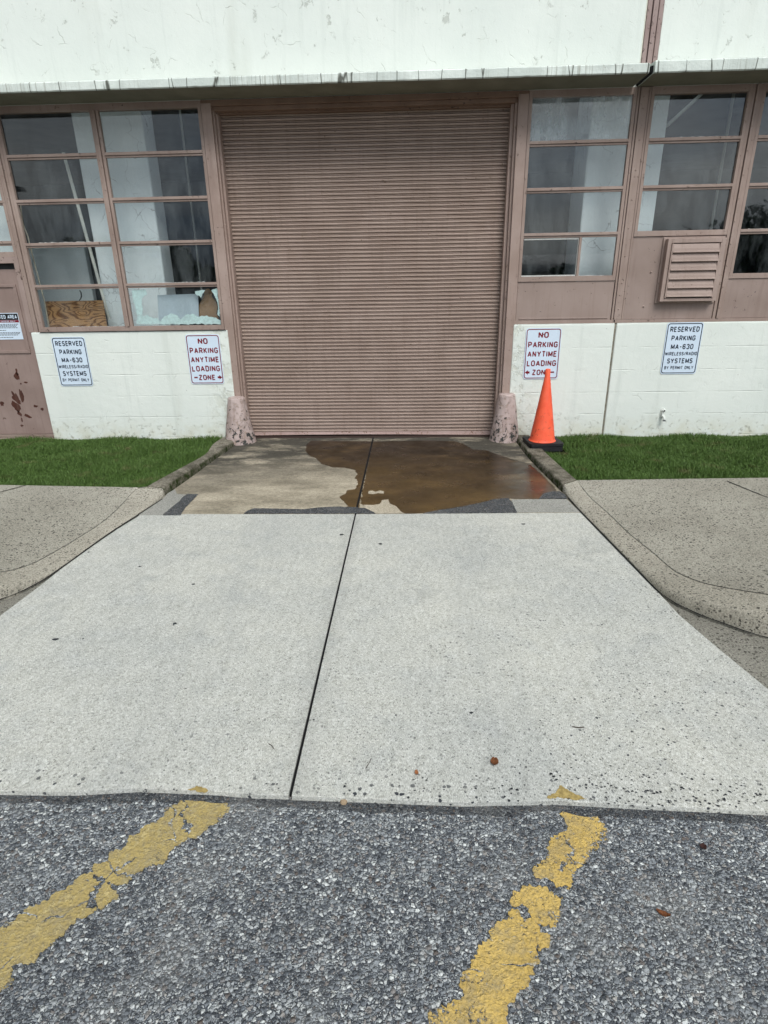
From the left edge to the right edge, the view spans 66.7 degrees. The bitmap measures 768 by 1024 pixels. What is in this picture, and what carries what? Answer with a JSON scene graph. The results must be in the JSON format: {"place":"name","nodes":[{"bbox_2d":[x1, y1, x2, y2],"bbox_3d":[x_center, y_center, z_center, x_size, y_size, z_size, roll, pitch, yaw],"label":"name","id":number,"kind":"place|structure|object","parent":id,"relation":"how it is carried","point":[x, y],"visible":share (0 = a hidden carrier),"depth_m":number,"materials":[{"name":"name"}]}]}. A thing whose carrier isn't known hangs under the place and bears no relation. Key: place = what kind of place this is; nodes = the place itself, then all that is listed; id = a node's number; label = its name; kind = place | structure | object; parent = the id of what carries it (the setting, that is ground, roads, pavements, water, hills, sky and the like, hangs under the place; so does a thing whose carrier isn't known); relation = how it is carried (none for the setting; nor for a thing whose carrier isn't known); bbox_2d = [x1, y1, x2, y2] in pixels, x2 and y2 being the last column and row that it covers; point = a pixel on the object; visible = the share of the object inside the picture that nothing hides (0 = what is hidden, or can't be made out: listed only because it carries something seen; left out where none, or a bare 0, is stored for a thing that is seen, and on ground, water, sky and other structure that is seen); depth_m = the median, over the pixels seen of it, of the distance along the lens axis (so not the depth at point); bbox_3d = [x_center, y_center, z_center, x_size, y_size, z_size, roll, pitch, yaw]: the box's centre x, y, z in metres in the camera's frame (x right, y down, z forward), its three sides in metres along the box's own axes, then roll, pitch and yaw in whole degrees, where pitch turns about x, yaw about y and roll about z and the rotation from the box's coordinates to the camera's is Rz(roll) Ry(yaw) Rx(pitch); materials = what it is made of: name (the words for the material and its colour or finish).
{"place":"outdoors","nodes":[
{"label":"outdoors","id":0,"kind":"place"},
{"bbox_2d":[0,485,140,571],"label":"sidewalk","id":1,"kind":"structure","parent":0,"point":[37,523],"depth_m":5.09,"materials":[{"name":"concrete"}]},
{"bbox_2d":[0,434,221,492],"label":"grass","id":2,"kind":"structure","parent":0,"point":[24,461],"depth_m":6.77,"materials":[{"name":"green plant"}]},
{"bbox_2d":[0,514,354,799],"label":"driveway slab","id":3,"kind":"structure","parent":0,"point":[249,612],"depth_m":3.17,"materials":[{"name":"concrete"}]},
{"bbox_2d":[187,786,207,792],"bbox_3d":[-0.743,1.110,2.337,0.085,0.002,0.028,4,22,12],"label":"parking line","id":4,"kind":"object","parent":3,"relation":"on","point":[200,789],"visible":1,"depth_m":2.33,"materials":[{"name":"yellow paint"}]},
{"bbox_2d":[154,438,371,513],"bbox_3d":[-1.155,-0.469,6.588,1.911,0.098,2.956,0,21,2],"label":"apron","id":5,"kind":"object","parent":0,"point":[284,473],"visible":0.55,"depth_m":6.08,"materials":[{"name":"concrete"}]},
{"bbox_2d":[139,489,185,514],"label":"concrete repair","id":6,"kind":"structure","parent":5,"relation":"on","point":[168,501],"depth_m":5.44,"materials":[{"name":"grey concrete"}]},
{"bbox_2d":[163,494,197,514],"bbox_3d":[-1.877,-0.074,5.443,0.162,0.005,0.569,0,21,2],"label":"asphalt patch","id":7,"kind":"object","parent":5,"relation":"on","point":[178,508],"visible":1,"depth_m":5.40,"materials":[{"name":"grey asphalt"}]},
{"bbox_2d":[225,396,256,445],"bbox_3d":[-1.885,-1.186,7.563,0.422,0.615,0.429,0,21,2],"label":"bollard","id":8,"kind":"object","parent":5,"relation":"on","point":[239,429],"visible":0.94,"depth_m":7.45,"materials":[{"name":"pink paint"}]},
{"bbox_2d":[244,506,375,513],"bbox_3d":[-0.657,-0.017,5.245,1.173,0.005,0.174,0,21,2],"label":"asphalt patch","id":9,"kind":"object","parent":5,"relation":"on","point":[337,510],"visible":1,"depth_m":5.22,"materials":[{"name":"grey asphalt"}]},
{"bbox_2d":[305,441,371,506],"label":"puddle","id":10,"kind":"object","parent":5,"relation":"on","point":[353,455],"visible":1,"depth_m":6.92,"materials":[{"name":"liquid"}]},
{"bbox_2d":[356,437,373,506],"bbox_3d":[-0.197,-0.448,6.470,0.019,0.094,2.778,0,21,2],"label":"joint filler","id":11,"kind":"object","parent":5,"relation":"on","point":[364,473],"visible":0.49,"depth_m":6.21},
{"bbox_2d":[0,490,767,1023],"bbox_3d":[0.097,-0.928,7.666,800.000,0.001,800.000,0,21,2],"label":"parking lot","id":12,"kind":"structure","parent":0,"point":[254,914],"depth_m":1.88,"materials":[{"name":"grey asphalt"}]},
{"bbox_2d":[0,581,44,614],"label":"gutter","id":13,"kind":"object","parent":12,"relation":"on","point":[6,604],"visible":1,"depth_m":3.82,"materials":[{"name":"concrete"}]},
{"bbox_2d":[0,487,164,600],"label":"curb","id":14,"kind":"structure","parent":12,"relation":"on","point":[134,504],"depth_m":4.49,"materials":[{"name":"beige concrete"}]},
{"bbox_2d":[0,499,161,599],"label":"curb crack","id":15,"kind":"object","parent":14,"relation":"on","point":[83,551],"visible":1,"depth_m":4.48,"materials":[{"name":"grey concrete"}]},
{"bbox_2d":[0,800,229,991],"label":"parking line","id":16,"kind":"object","parent":12,"relation":"on","point":[29,935],"visible":1,"depth_m":1.99,"materials":[{"name":"yellow paint"}]},
{"bbox_2d":[148,437,233,494],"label":"curb","id":17,"kind":"structure","parent":12,"relation":"on","point":[180,476],"depth_m":6.34,"materials":[{"name":"grey concrete"}]},
{"bbox_2d":[0,0,767,439],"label":"industrial building","id":18,"kind":"structure","parent":12,"relation":"on","point":[388,218],"depth_m":6.98,"materials":[{"name":"paint"}]},
{"bbox_2d":[0,179,17,256],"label":"window","id":19,"kind":"structure","parent":18,"relation":"in","point":[2,202],"depth_m":6.96,"materials":[{"name":"brown paint"}]},
{"bbox_2d":[0,269,52,433],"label":"steel door","id":20,"kind":"structure","parent":18,"relation":"in","point":[23,405],"depth_m":7.62,"materials":[{"name":"brown paint"}]},
{"bbox_2d":[0,313,22,339],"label":"warning notice","id":21,"kind":"object","parent":20,"relation":"attached to","point":[10,327],"visible":1,"depth_m":7.38,"materials":[{"name":"white"}]},
{"bbox_2d":[20,205,49,326],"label":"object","id":22,"kind":"object","parent":18,"relation":"hanging from","point":[34,265],"visible":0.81,"depth_m":7.20,"materials":[{"name":"brown metal"}]},
{"bbox_2d":[51,337,92,385],"bbox_3d":[-3.968,-1.913,7.428,0.433,0.610,0.010,0,21,2],"label":"reserved parking sign","id":23,"kind":"object","parent":18,"relation":"attached to","point":[72,360],"visible":1,"depth_m":7.42,"materials":[{"name":"white metal"}]},
{"bbox_2d":[45,300,106,326],"bbox_3d":[-3.926,-2.248,7.533,0.781,0.900,0.090,0,21,2],"label":"plywood sheet","id":24,"kind":"object","parent":18,"relation":"on","point":[73,313],"visible":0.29,"depth_m":7.44,"materials":[{"name":"brown wood"}]},
{"bbox_2d":[62,152,110,319],"bbox_3d":[-3.683,-3.378,7.241,0.236,1.883,0.037,0,21,2],"label":"leaning pole","id":25,"kind":"object","parent":18,"relation":"in","point":[85,234],"visible":0.95,"depth_m":7.21,"materials":[{"name":"grey metal"}]},
{"bbox_2d":[0,100,224,331],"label":"window","id":26,"kind":"structure","parent":18,"relation":"in","point":[94,109],"depth_m":6.83,"materials":[{"name":"brown paint"}]},
{"bbox_2d":[157,294,198,324],"bbox_3d":[-2.561,-2.522,7.265,0.548,0.361,0.005,0,21,2],"label":"paper sheet","id":27,"kind":"object","parent":18,"relation":"in","point":[180,306],"visible":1,"depth_m":7.25,"materials":[{"name":"white paper"}]},
{"bbox_2d":[185,334,223,383],"bbox_3d":[-2.258,-1.922,7.353,0.432,0.610,0.010,0,21,2],"label":"no parking sign","id":28,"kind":"object","parent":18,"relation":"attached to","point":[204,358],"visible":1,"depth_m":7.35,"materials":[{"name":"white metal"}]},
{"bbox_2d":[199,288,218,318],"bbox_3d":[-2.189,-2.560,7.253,0.259,0.412,0.010,0,21,2],"label":"cardboard piece","id":29,"kind":"object","parent":18,"relation":"in","point":[208,306],"visible":0.88,"depth_m":7.25,"materials":[{"name":"brown cardboard"}]},
{"bbox_2d":[221,108,509,435],"bbox_3d":[-0.206,-2.768,7.187,3.299,3.714,0.050,0,21,2],"label":"roller door","id":30,"kind":"structure","parent":18,"relation":"in","point":[367,246],"depth_m":7.10,"materials":[{"name":"brown metal"}]},
{"bbox_2d":[523,328,561,378],"bbox_3d":[1.944,-1.943,7.169,0.431,0.610,0.010,0,21,2],"label":"no parking sign","id":31,"kind":"object","parent":18,"relation":"attached to","point":[542,350],"visible":0.98,"depth_m":7.16,"materials":[{"name":"white metal"}]},
{"bbox_2d":[518,87,637,281],"bbox_3d":[2.140,-3.620,6.562,1.135,1.905,0.047,0,21,2],"label":"window","id":32,"kind":"structure","parent":18,"relation":"in","point":[624,91],"depth_m":6.53,"materials":[{"name":"brown paint"}]},
{"bbox_2d":[660,408,665,420],"bbox_3d":[3.519,-1.223,7.342,0.054,0.156,0.084,0,21,2],"label":"wall faucet","id":33,"kind":"object","parent":18,"relation":"attached to","point":[663,410],"depth_m":7.35,"materials":[{"name":"white paint"}]},
{"bbox_2d":[660,322,703,373],"bbox_3d":[3.616,-1.985,7.083,0.431,0.608,0.010,0,21,2],"label":"reserved parking sign","id":34,"kind":"object","parent":18,"relation":"attached to","point":[682,344],"visible":1,"depth_m":7.08,"materials":[{"name":"white metal"}]},
{"bbox_2d":[633,84,753,236],"bbox_3d":[3.375,-3.837,6.426,1.044,1.440,0.047,0,21,2],"label":"window","id":35,"kind":"structure","parent":18,"relation":"in","point":[723,88],"depth_m":6.35,"materials":[{"name":"brown paint"}]},
{"bbox_2d":[729,83,767,278],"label":"window","id":36,"kind":"structure","parent":18,"relation":"in","point":[757,138],"depth_m":6.51,"materials":[{"name":"brown paint"}]},
{"bbox_2d":[0,792,767,823],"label":"tar seam","id":37,"kind":"object","parent":12,"relation":"on","point":[506,811],"visible":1,"depth_m":2.27,"materials":[{"name":"asphalt"}]},
{"bbox_2d":[340,799,346,804],"bbox_3d":[-0.158,1.138,2.294,0.029,0.019,0.031,0,21,2],"label":"pebble","id":38,"kind":"object","parent":37,"relation":"on","point":[343,801],"visible":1,"depth_m":2.28,"materials":[{"name":"beige stone"}]},
{"bbox_2d":[427,812,608,1023],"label":"parking line","id":39,"kind":"object","parent":12,"relation":"on","point":[494,979],"visible":1,"depth_m":1.80,"materials":[{"name":"yellow paint"}]},
{"bbox_2d":[517,435,575,491],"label":"curb","id":40,"kind":"structure","parent":12,"relation":"on","point":[559,477],"depth_m":6.23,"materials":[{"name":"grey concrete"}]},
{"bbox_2d":[656,908,670,916],"bbox_3d":[0.895,1.285,1.869,0.043,0.011,0.020,14,26,34],"label":"dry leaf","id":41,"kind":"object","parent":12,"relation":"on","point":[663,913],"visible":1,"depth_m":1.87,"materials":[{"name":"brown plant"}]},
{"bbox_2d":[562,480,767,639],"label":"curb","id":42,"kind":"structure","parent":12,"relation":"on","point":[744,610],"depth_m":3.67,"materials":[{"name":"beige concrete"}]},
{"bbox_2d":[568,498,767,637],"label":"curb crack","id":43,"kind":"object","parent":42,"relation":"on","point":[646,579],"visible":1,"depth_m":4.00,"materials":[{"name":"grey concrete"}]},
{"bbox_2d":[699,843,706,849],"bbox_3d":[1.142,1.197,2.087,0.024,0.011,0.024,0,21,2],"label":"dry leaf","id":44,"kind":"object","parent":12,"relation":"on","point":[702,845],"visible":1,"depth_m":2.09,"materials":[{"name":"brown plant"}]},
{"bbox_2d":[663,597,767,688],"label":"gutter","id":45,"kind":"object","parent":12,"relation":"on","point":[748,653],"visible":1,"depth_m":3.24,"materials":[{"name":"concrete"}]},
{"bbox_2d":[359,437,580,513],"bbox_3d":[0.798,-0.470,6.507,1.971,0.098,2.956,0,21,2],"label":"apron","id":46,"kind":"object","parent":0,"point":[514,451],"visible":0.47,"depth_m":7.25,"materials":[{"name":"concrete"}]},
{"bbox_2d":[364,499,402,513],"bbox_3d":[-0.021,-0.035,5.268,0.280,0.002,0.400,-9,22,-19],"label":"dry spot","id":47,"kind":"object","parent":46,"relation":"on","point":[383,506],"visible":1,"depth_m":5.26,"materials":[{"name":"concrete"}]},
{"bbox_2d":[361,440,556,513],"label":"puddle","id":48,"kind":"object","parent":46,"relation":"on","point":[410,477],"visible":1,"depth_m":6.09,"materials":[{"name":"liquid"}]},
{"bbox_2d":[368,490,383,493],"bbox_3d":[-0.077,-0.192,5.678,0.156,0.002,0.108,0,21,2],"label":"dry spot","id":49,"kind":"object","parent":48,"relation":"on","point":[374,492],"visible":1,"depth_m":5.67,"materials":[{"name":"concrete"}]},
{"bbox_2d":[423,498,516,513],"bbox_3d":[0.763,-0.058,5.290,0.827,0.005,0.396,0,21,2],"label":"asphalt patch","id":50,"kind":"object","parent":46,"relation":"on","point":[503,505],"visible":1,"depth_m":5.21,"materials":[{"name":"grey asphalt"}]},
{"bbox_2d":[489,393,518,442],"bbox_3d":[1.550,-1.203,7.448,0.398,0.625,0.399,0,21,2],"label":"bollard","id":51,"kind":"object","parent":46,"relation":"on","point":[504,428],"visible":0.98,"depth_m":7.34,"materials":[{"name":"pink paint"}]},
{"bbox_2d":[511,499,579,512],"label":"concrete repair","id":52,"kind":"structure","parent":46,"relation":"on","point":[542,505],"depth_m":5.25,"materials":[{"name":"grey concrete"}]},
{"bbox_2d":[539,491,566,498],"bbox_3d":[1.581,-0.162,5.525,0.264,0.005,0.205,0,21,2],"label":"asphalt patch","id":53,"kind":"object","parent":46,"relation":"on","point":[555,495],"visible":1,"depth_m":5.50,"materials":[{"name":"grey asphalt"}]},
{"bbox_2d":[292,513,767,815],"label":"driveway slab","id":54,"kind":"structure","parent":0,"point":[484,578],"depth_m":2.92,"materials":[{"name":"concrete"}]},
{"bbox_2d":[290,516,355,796],"bbox_3d":[-0.310,0.612,3.754,0.040,0.078,3.037,0,21,2],"label":"joint filler","id":55,"kind":"object","parent":54,"relation":"on","point":[300,751],"visible":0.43,"depth_m":2.98,"materials":[{"name":"black rubber"}]},
{"bbox_2d":[52,523,602,780],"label":"tar spots","id":56,"kind":"object","parent":54,"relation":"on","point":[556,779],"visible":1,"depth_m":3.37,"materials":[{"name":"stone"}]},
{"bbox_2d":[3,525,767,806],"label":"stone chips","id":57,"kind":"object","parent":54,"relation":"on","point":[681,787],"visible":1,"depth_m":2.33,"materials":[{"name":"black stone"}]},
{"bbox_2d":[490,757,498,764],"bbox_3d":[0.462,1.044,2.440,0.034,0.011,0.044,0,21,2],"label":"dry leaf","id":58,"kind":"object","parent":54,"relation":"on","point":[494,761],"visible":1,"depth_m":2.44,"materials":[{"name":"brown plant"}]},
{"bbox_2d":[547,785,584,799],"bbox_3d":[0.712,1.103,2.293,0.153,0.002,0.072,0,21,2],"label":"parking line","id":59,"kind":"object","parent":54,"relation":"on","point":[562,792],"visible":1,"depth_m":2.28,"materials":[{"name":"yellow paint"}]},
{"bbox_2d":[545,431,767,489],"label":"grass","id":60,"kind":"structure","parent":0,"point":[731,456],"depth_m":6.52,"materials":[{"name":"green plant"}]},
{"bbox_2d":[523,369,563,451],"bbox_3d":[1.909,-1.217,6.898,0.400,0.933,0.400,-1,21,-1],"label":"traffic cone","id":61,"kind":"object","parent":60,"relation":"on","point":[543,437],"visible":0.97,"depth_m":6.86,"materials":[{"name":"orange plastic"}]},
{"bbox_2d":[577,478,767,593],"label":"sidewalk","id":62,"kind":"structure","parent":0,"point":[712,531],"depth_m":4.71,"materials":[{"name":"concrete"}]}
]}

